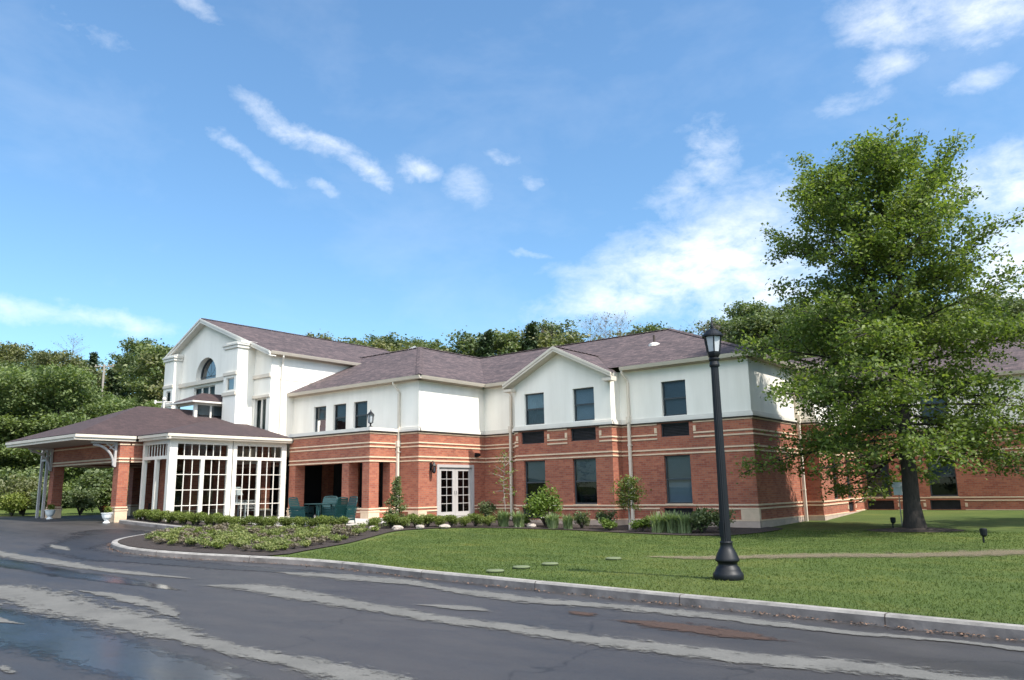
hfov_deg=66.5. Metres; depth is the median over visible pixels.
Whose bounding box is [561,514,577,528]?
iris clump
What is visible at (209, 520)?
boxwood shrub
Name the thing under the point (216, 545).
bedding plant
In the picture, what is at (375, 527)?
bedding plant
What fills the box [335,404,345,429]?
window
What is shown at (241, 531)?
bedding plant
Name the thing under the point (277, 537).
bedding plant
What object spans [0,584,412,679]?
dry asphalt
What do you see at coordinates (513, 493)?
young tree
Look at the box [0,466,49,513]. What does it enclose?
garden shrub
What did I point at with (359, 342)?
broadleaf tree
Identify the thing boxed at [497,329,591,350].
broadleaf tree
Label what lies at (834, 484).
window
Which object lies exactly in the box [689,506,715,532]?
flowering shrub
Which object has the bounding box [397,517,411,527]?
boxwood shrub
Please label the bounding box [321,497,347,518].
patio chair
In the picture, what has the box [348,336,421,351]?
broadleaf tree
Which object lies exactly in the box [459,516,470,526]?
boxwood shrub
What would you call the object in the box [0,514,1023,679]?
road
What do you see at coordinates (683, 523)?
iris clump
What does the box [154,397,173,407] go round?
roof vane
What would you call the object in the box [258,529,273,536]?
bedding plant
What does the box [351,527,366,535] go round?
bedding plant
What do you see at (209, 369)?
arched window
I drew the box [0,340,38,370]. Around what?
broadleaf tree
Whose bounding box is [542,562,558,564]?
utility cover
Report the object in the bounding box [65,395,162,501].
leafy tree
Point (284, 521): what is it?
boxwood shrub
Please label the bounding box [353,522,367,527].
bedding plant
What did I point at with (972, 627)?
kerb
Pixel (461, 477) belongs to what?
french door
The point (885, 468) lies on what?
window
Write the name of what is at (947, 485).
window
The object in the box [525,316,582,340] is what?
broadleaf tree
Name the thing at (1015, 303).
broadleaf tree
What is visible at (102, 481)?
garden shrub
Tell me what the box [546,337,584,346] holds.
broadleaf tree
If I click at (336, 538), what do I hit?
bedding plant
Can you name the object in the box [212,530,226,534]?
bedding plant
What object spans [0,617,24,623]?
dry asphalt
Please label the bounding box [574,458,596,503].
window
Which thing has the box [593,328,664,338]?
broadleaf tree
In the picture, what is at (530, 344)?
conifer tree
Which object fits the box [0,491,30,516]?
garden shrub
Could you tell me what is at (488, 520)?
boxwood shrub
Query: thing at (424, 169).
sky
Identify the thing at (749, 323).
broadleaf tree
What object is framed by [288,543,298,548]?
bedding plant
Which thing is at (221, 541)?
bedding plant
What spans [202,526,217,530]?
bedding plant
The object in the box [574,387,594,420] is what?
window
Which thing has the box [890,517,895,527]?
garden spotlight
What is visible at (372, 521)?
boxwood shrub
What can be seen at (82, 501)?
garden shrub
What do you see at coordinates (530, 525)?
rock
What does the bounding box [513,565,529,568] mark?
utility cover
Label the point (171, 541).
bedding plant
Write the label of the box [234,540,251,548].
bedding plant
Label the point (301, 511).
patio chair
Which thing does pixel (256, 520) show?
boxwood shrub
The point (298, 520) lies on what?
boxwood shrub
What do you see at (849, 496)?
window
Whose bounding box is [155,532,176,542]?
bedding plant
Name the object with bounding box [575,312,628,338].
bare tree
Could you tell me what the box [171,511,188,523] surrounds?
boxwood shrub
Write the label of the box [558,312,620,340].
bare tree
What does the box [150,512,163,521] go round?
boxwood shrub
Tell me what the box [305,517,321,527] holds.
boxwood shrub
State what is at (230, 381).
lobby window
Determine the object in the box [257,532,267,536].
bedding plant
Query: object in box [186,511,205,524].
boxwood shrub
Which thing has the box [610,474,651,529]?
standard shrub
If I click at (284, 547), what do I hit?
bedding plant
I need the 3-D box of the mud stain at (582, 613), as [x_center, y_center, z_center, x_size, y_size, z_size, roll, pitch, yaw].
[0.933,3.549,10.131,0.915,0.002,0.439,-7,-12,29]
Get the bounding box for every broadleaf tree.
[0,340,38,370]
[0,360,38,372]
[17,349,86,370]
[25,350,55,365]
[30,365,62,411]
[45,362,120,412]
[63,357,104,369]
[103,351,147,402]
[107,334,169,393]
[113,340,170,406]
[129,350,164,406]
[143,344,173,353]
[305,331,354,342]
[336,338,373,346]
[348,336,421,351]
[362,330,409,351]
[387,343,452,351]
[401,336,441,348]
[428,325,507,382]
[491,328,540,354]
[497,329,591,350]
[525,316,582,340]
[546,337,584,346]
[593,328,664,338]
[629,321,672,333]
[693,315,747,343]
[713,306,800,359]
[719,297,774,340]
[720,309,810,359]
[740,301,812,357]
[756,295,834,358]
[905,296,949,343]
[929,309,981,336]
[958,286,1021,312]
[973,292,1023,331]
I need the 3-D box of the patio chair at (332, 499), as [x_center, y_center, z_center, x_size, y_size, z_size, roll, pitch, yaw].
[-6.682,6.123,28.201,0.611,0.968,0.744,-2,-11,7]
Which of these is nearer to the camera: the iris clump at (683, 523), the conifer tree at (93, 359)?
the iris clump at (683, 523)
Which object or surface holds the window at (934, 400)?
in the care home building
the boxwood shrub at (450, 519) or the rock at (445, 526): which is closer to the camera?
the rock at (445, 526)
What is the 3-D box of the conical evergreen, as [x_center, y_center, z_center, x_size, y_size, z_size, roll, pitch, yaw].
[-4.076,5.728,27.360,1.038,1.915,1.098,1,-11,-8]
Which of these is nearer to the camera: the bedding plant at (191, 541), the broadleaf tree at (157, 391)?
the bedding plant at (191, 541)
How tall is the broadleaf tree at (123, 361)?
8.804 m
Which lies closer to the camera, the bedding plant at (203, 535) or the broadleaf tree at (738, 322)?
the bedding plant at (203, 535)
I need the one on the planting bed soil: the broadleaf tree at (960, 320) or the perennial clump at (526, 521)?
the perennial clump at (526, 521)
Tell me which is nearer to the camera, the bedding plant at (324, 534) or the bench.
the bedding plant at (324, 534)
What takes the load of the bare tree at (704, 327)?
on the ground at (66, 511)
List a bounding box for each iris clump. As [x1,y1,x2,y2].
[493,508,512,526]
[510,510,526,526]
[544,512,560,528]
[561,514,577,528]
[647,511,665,532]
[658,510,684,532]
[674,511,694,532]
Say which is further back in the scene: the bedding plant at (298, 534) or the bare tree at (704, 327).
the bare tree at (704, 327)
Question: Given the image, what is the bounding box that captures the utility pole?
[94,364,113,395]
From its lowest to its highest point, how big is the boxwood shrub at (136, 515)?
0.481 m
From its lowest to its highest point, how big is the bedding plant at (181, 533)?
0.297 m
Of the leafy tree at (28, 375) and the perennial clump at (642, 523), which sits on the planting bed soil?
the perennial clump at (642, 523)
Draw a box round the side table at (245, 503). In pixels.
[234,502,246,516]
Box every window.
[166,391,170,401]
[195,385,214,394]
[201,359,215,379]
[227,378,233,390]
[255,398,265,429]
[315,406,325,431]
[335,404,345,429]
[355,401,366,427]
[526,393,543,424]
[526,460,545,503]
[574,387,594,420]
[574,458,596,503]
[662,380,686,415]
[665,455,692,502]
[831,458,837,498]
[844,458,850,497]
[865,459,891,496]
[920,396,947,422]
[928,458,957,495]
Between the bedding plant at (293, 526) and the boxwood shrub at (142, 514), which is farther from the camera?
the boxwood shrub at (142, 514)
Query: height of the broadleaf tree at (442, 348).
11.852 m
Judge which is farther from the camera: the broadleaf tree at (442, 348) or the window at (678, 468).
the broadleaf tree at (442, 348)
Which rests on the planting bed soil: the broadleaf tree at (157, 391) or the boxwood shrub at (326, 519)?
the boxwood shrub at (326, 519)
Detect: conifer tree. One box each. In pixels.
[86,352,99,393]
[104,369,124,398]
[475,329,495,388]
[520,321,539,350]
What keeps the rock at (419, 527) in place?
on the planting bed soil
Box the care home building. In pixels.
[5,318,1023,527]
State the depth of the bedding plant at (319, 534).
22.55 m
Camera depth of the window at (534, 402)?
32.63 m
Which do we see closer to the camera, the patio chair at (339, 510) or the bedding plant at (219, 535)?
the bedding plant at (219, 535)
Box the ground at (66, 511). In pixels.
[0,462,110,516]
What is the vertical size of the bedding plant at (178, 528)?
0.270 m
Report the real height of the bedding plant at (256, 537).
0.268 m
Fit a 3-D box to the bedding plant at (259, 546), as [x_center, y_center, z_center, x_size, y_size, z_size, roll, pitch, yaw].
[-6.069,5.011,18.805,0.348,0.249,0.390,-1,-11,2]
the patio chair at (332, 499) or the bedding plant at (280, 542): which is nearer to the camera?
the bedding plant at (280, 542)
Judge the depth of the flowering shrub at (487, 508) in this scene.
32.79 m
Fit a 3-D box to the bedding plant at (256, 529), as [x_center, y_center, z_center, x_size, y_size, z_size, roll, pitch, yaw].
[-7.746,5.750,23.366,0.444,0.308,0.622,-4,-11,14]
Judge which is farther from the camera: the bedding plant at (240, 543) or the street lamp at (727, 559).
the bedding plant at (240, 543)
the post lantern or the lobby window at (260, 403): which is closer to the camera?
the post lantern
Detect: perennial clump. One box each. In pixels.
[524,514,530,524]
[598,517,617,530]
[628,516,650,531]
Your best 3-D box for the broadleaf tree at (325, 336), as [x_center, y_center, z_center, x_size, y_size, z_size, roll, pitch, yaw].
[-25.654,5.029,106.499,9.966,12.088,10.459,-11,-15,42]
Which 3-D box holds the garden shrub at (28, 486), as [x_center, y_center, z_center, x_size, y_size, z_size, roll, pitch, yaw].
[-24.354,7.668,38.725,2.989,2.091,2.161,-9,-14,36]
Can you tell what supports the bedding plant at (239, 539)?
on the planting bed soil
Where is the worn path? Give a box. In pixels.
[650,548,1023,558]
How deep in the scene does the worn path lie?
16.03 m
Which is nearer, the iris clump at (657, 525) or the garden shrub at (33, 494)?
the iris clump at (657, 525)
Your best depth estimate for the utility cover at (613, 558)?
16.20 m
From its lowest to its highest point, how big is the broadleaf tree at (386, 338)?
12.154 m
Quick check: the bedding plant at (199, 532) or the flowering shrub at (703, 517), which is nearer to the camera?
the bedding plant at (199, 532)
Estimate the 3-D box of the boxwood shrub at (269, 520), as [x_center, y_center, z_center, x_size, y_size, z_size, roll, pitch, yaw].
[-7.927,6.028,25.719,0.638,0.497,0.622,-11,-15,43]
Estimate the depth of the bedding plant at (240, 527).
23.94 m
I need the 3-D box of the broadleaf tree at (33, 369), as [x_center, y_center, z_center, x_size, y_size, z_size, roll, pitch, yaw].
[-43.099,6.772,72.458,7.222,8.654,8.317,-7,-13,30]
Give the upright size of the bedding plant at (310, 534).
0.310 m
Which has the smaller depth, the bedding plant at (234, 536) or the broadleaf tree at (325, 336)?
the bedding plant at (234, 536)
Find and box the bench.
[238,499,272,517]
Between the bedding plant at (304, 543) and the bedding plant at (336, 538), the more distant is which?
the bedding plant at (336, 538)
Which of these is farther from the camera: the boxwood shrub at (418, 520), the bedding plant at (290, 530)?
the boxwood shrub at (418, 520)
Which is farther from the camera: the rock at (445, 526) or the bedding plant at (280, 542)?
the rock at (445, 526)
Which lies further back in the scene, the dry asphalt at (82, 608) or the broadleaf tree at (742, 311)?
the broadleaf tree at (742, 311)
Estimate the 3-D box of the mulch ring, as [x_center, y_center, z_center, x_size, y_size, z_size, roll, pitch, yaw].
[12.061,5.665,23.457,2.824,0.126,2.075,-9,-14,38]
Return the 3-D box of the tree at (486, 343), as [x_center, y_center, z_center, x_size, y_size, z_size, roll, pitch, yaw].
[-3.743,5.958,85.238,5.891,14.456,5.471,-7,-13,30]
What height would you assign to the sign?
1.520 m
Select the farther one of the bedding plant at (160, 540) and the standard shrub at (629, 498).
the standard shrub at (629, 498)
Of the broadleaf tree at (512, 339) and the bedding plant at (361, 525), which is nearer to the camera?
the bedding plant at (361, 525)
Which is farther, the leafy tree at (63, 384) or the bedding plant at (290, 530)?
the leafy tree at (63, 384)
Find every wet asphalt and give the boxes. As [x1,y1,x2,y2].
[0,559,179,589]
[0,607,261,679]
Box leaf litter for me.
[107,543,1023,639]
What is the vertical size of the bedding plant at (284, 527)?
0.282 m
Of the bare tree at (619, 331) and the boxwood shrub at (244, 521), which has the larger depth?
the bare tree at (619, 331)
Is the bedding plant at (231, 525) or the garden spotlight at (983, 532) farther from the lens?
the bedding plant at (231, 525)
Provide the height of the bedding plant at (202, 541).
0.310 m
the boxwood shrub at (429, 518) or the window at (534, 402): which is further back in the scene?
the window at (534, 402)
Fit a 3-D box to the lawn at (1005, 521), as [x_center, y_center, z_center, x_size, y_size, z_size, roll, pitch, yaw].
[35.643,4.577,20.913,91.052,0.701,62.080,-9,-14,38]
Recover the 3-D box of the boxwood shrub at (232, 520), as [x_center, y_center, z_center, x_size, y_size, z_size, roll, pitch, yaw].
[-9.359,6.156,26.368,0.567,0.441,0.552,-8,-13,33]
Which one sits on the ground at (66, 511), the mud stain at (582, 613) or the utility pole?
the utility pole
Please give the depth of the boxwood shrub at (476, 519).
27.89 m
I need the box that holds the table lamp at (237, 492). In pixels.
[235,487,242,502]
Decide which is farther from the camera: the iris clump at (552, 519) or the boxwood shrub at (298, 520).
the iris clump at (552, 519)
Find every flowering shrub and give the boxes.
[477,500,496,516]
[572,511,590,528]
[594,509,619,528]
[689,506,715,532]
[690,507,710,530]
[711,508,738,529]
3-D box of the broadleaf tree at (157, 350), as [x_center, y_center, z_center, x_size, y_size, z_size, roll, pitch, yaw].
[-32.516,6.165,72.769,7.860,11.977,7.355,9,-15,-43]
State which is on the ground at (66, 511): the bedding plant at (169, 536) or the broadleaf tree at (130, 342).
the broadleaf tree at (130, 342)
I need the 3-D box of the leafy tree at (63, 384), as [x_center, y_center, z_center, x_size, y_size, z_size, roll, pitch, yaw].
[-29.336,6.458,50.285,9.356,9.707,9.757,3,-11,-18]
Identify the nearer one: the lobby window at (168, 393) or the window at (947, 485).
the window at (947, 485)
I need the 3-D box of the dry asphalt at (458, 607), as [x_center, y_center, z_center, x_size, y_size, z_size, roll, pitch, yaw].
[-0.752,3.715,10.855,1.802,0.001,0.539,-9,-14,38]
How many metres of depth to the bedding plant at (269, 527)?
24.24 m
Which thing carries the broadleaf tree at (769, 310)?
on the ground at (66, 511)
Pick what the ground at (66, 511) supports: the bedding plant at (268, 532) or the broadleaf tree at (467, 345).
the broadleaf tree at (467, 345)
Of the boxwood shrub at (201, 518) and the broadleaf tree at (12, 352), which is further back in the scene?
the broadleaf tree at (12, 352)
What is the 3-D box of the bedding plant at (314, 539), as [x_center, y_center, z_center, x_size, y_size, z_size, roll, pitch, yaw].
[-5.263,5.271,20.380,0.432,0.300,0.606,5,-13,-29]
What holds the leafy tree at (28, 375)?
on the ground at (66, 511)
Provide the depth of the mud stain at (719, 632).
8.85 m
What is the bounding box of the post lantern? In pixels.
[367,410,373,426]
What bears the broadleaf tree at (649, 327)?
on the ground at (66, 511)
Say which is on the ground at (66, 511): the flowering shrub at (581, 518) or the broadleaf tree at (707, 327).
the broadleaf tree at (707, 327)
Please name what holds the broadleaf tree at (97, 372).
on the ground at (66, 511)
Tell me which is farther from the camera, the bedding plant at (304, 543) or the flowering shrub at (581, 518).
the flowering shrub at (581, 518)
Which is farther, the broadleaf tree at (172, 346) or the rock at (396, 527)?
the broadleaf tree at (172, 346)
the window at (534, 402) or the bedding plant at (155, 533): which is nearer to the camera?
the bedding plant at (155, 533)
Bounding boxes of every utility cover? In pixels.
[486,569,503,572]
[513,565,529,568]
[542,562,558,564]
[605,557,620,559]
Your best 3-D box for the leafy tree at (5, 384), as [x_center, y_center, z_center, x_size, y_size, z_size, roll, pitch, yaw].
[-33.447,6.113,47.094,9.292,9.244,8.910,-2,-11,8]
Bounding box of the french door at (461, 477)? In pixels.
[437,464,473,517]
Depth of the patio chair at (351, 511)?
27.90 m
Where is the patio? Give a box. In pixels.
[200,515,385,525]
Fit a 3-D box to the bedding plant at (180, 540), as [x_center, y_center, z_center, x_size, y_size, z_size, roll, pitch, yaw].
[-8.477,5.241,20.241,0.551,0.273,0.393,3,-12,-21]
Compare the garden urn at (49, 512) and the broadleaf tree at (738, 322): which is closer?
the garden urn at (49, 512)
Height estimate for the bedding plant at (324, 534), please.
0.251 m
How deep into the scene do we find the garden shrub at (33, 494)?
37.26 m
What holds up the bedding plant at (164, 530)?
on the planting bed soil
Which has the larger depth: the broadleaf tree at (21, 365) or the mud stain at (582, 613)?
the broadleaf tree at (21, 365)
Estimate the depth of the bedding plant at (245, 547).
18.82 m
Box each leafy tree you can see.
[0,361,132,509]
[0,366,43,494]
[0,366,95,493]
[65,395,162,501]
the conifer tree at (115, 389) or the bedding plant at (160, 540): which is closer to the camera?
the bedding plant at (160, 540)
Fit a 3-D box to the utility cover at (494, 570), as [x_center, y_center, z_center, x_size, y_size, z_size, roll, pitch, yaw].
[-0.307,4.215,14.266,0.340,0.038,0.340,-9,-14,38]
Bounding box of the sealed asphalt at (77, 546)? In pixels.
[39,529,332,572]
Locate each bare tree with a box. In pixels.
[51,335,88,366]
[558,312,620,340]
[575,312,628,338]
[594,310,644,336]
[681,319,726,335]
[692,318,731,339]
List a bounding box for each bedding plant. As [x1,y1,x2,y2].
[144,531,162,538]
[147,528,169,534]
[153,538,165,543]
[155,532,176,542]
[168,538,178,544]
[173,527,183,530]
[174,537,192,544]
[179,531,198,536]
[183,527,195,531]
[184,537,202,546]
[191,531,207,538]
[196,538,213,547]
[199,533,213,537]
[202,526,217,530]
[211,541,224,548]
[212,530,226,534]
[213,539,228,544]
[215,533,226,537]
[224,533,242,540]
[227,525,244,529]
[228,523,240,527]
[230,536,246,544]
[232,529,247,533]
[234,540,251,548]
[237,535,252,540]
[241,545,250,550]
[244,527,260,534]
[249,534,262,541]
[252,543,267,551]
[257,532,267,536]
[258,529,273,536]
[262,541,276,546]
[264,525,278,529]
[265,536,283,542]
[265,544,280,551]
[267,534,284,537]
[272,539,287,545]
[278,544,287,549]
[279,526,290,531]
[285,528,295,532]
[286,532,304,541]
[287,524,300,528]
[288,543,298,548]
[297,539,310,546]
[301,531,314,538]
[304,537,318,545]
[315,531,327,536]
[315,538,325,543]
[316,527,331,533]
[321,533,333,539]
[328,535,341,541]
[331,528,344,533]
[335,524,346,528]
[343,531,357,536]
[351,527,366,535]
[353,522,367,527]
[369,524,379,530]
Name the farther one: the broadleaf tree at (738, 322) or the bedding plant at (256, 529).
the broadleaf tree at (738, 322)
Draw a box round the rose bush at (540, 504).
[522,481,563,526]
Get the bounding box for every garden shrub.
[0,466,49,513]
[0,473,48,515]
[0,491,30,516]
[30,487,65,515]
[65,487,99,514]
[70,468,129,512]
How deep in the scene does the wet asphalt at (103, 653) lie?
8.18 m
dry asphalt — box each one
[0,551,189,578]
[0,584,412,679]
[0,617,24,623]
[0,665,15,672]
[50,545,69,549]
[78,590,179,617]
[205,583,1017,679]
[279,572,440,586]
[368,576,1023,650]
[416,604,487,610]
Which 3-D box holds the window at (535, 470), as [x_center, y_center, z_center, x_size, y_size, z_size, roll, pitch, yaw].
[1.109,5.855,32.097,1.090,1.770,0.392,-9,-14,38]
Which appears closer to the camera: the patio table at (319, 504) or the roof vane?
the patio table at (319, 504)
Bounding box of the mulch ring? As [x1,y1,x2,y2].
[867,527,962,531]
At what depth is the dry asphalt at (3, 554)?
17.11 m
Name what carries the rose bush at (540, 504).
on the planting bed soil
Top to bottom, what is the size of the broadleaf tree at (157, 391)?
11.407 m
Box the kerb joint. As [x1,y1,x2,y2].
[111,523,888,626]
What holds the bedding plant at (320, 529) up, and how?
on the planting bed soil
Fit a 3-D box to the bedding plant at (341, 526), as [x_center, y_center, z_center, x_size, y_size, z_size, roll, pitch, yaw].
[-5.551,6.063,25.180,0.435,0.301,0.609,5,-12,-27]
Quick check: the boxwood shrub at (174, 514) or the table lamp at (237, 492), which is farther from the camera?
the table lamp at (237, 492)
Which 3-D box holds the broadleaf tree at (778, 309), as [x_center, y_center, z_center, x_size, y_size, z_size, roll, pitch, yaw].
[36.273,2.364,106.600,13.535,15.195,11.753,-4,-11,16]
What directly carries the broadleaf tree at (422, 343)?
on the ground at (66, 511)
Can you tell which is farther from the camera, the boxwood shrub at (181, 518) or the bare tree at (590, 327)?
the bare tree at (590, 327)
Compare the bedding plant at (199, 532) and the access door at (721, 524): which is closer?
the access door at (721, 524)
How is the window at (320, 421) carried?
in the care home building
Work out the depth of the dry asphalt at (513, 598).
10.04 m
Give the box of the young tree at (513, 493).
[489,449,517,509]
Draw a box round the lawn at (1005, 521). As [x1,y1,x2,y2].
[118,510,1023,624]
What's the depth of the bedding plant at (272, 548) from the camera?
18.68 m
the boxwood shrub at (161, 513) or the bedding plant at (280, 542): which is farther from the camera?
the boxwood shrub at (161, 513)
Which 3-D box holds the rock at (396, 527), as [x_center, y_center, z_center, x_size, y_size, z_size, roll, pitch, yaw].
[-3.806,6.254,25.973,0.402,0.174,0.278,7,-13,-35]
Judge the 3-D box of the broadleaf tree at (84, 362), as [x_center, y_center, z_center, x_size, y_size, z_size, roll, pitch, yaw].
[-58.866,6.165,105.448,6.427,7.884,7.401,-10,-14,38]
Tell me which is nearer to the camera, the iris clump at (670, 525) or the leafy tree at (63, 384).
the iris clump at (670, 525)
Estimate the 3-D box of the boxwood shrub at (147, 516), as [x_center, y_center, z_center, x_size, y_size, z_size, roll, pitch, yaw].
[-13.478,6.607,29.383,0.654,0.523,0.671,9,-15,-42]
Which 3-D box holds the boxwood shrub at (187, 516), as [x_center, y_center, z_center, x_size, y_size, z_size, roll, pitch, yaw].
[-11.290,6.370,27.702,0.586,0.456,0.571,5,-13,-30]
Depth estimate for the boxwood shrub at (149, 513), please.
29.11 m
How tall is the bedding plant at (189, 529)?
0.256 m
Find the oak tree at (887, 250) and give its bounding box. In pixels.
[730,113,1023,527]
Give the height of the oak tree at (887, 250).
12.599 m
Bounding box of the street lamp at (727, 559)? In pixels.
[702,317,743,580]
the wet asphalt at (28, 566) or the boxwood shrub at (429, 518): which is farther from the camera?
the boxwood shrub at (429, 518)
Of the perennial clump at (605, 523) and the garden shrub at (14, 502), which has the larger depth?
the garden shrub at (14, 502)
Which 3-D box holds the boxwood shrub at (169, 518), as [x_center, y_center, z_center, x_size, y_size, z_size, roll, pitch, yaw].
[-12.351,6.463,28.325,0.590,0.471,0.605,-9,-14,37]
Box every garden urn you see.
[44,504,56,518]
[101,506,113,522]
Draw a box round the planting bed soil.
[118,513,782,555]
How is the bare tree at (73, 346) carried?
on the ground at (66, 511)
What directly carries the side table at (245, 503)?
on the care home building
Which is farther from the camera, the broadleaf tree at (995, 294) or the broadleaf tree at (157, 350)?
the broadleaf tree at (995, 294)
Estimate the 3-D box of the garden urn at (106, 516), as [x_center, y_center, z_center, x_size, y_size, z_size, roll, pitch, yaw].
[-15.554,6.705,29.990,0.469,0.640,0.435,-9,-14,38]
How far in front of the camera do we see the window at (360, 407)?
34.43 m
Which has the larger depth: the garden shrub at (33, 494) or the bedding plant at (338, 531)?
the garden shrub at (33, 494)
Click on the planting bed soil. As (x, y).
(140, 541)
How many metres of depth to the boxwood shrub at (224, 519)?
26.43 m
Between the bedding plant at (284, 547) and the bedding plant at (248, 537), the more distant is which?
the bedding plant at (248, 537)
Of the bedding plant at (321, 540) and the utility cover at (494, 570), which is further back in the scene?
the bedding plant at (321, 540)
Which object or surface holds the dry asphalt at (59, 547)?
on the sealed asphalt at (77, 546)
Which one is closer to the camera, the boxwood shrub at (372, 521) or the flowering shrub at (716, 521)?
the flowering shrub at (716, 521)
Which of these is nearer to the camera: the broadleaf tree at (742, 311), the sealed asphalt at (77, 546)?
the sealed asphalt at (77, 546)
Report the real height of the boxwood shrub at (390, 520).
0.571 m
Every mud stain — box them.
[568,611,596,615]
[620,620,790,640]
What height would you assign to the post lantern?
0.720 m
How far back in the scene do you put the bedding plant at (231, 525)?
25.19 m
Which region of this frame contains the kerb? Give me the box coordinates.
[111,519,1023,640]
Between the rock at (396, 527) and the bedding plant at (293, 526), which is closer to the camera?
the bedding plant at (293, 526)
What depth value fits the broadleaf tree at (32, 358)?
104.38 m
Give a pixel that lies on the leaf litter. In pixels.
(961, 633)
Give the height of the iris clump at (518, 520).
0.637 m
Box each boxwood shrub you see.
[133,509,146,519]
[136,509,150,520]
[145,509,160,520]
[148,511,163,521]
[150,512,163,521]
[159,510,175,522]
[162,511,176,523]
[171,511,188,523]
[174,511,189,524]
[185,514,195,524]
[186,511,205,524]
[199,513,211,524]
[204,512,221,525]
[211,514,227,523]
[219,515,233,522]
[226,516,240,524]
[236,515,252,525]
[249,515,265,525]
[261,516,278,525]
[277,516,291,525]
[290,516,307,527]
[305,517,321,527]
[315,514,333,525]
[330,516,349,525]
[366,517,382,527]
[382,513,401,527]
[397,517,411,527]
[406,513,425,526]
[420,514,436,526]
[434,515,446,526]
[443,515,459,526]
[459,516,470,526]
[466,512,484,525]
[483,515,496,525]
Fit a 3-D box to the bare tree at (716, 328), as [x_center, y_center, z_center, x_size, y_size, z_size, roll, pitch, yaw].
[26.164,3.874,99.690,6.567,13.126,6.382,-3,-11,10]
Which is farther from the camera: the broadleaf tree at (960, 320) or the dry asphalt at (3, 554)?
the broadleaf tree at (960, 320)
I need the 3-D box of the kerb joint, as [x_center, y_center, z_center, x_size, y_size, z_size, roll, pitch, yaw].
[-3.439,4.362,15.508,3.564,0.639,31.757,9,-15,-41]
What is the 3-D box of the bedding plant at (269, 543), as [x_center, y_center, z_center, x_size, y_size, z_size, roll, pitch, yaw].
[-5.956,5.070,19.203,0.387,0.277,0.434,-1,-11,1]
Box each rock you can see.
[392,525,402,529]
[416,525,423,529]
[439,524,450,528]
[527,523,535,526]
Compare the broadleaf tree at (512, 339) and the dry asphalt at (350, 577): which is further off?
the broadleaf tree at (512, 339)
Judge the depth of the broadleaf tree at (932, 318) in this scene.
87.75 m
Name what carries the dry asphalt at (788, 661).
on the road
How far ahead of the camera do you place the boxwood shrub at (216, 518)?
26.65 m
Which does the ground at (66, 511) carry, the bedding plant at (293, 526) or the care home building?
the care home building
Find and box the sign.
[892,482,901,524]
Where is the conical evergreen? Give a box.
[380,476,409,526]
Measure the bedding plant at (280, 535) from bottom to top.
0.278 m
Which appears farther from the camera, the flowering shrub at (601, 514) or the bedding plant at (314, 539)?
the flowering shrub at (601, 514)
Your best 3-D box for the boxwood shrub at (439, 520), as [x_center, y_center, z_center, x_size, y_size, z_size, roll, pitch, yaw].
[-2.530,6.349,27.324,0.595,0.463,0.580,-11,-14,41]
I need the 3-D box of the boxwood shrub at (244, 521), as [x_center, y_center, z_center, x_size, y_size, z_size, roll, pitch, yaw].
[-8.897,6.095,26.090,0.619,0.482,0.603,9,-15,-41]
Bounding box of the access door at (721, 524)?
[719,522,724,536]
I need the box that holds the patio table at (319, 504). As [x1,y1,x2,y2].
[304,503,335,524]
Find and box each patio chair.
[288,497,313,519]
[315,496,337,516]
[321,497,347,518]
[332,496,357,522]
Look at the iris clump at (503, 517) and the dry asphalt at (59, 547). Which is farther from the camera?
the iris clump at (503, 517)
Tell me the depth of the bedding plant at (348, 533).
22.86 m
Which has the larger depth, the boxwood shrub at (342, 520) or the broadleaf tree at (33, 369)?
the broadleaf tree at (33, 369)
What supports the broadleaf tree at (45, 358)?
on the ground at (66, 511)
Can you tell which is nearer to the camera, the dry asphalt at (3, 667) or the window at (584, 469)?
the dry asphalt at (3, 667)
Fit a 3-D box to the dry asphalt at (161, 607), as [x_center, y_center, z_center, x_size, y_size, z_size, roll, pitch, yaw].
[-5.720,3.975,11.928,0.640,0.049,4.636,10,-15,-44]
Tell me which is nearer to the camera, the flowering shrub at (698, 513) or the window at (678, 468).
the flowering shrub at (698, 513)
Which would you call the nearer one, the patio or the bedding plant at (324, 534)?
the bedding plant at (324, 534)
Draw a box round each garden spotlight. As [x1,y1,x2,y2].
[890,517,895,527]
[979,528,987,542]
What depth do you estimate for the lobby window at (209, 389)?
39.94 m
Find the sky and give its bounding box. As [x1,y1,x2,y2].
[0,0,1023,377]
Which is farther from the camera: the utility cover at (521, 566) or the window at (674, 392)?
the window at (674, 392)

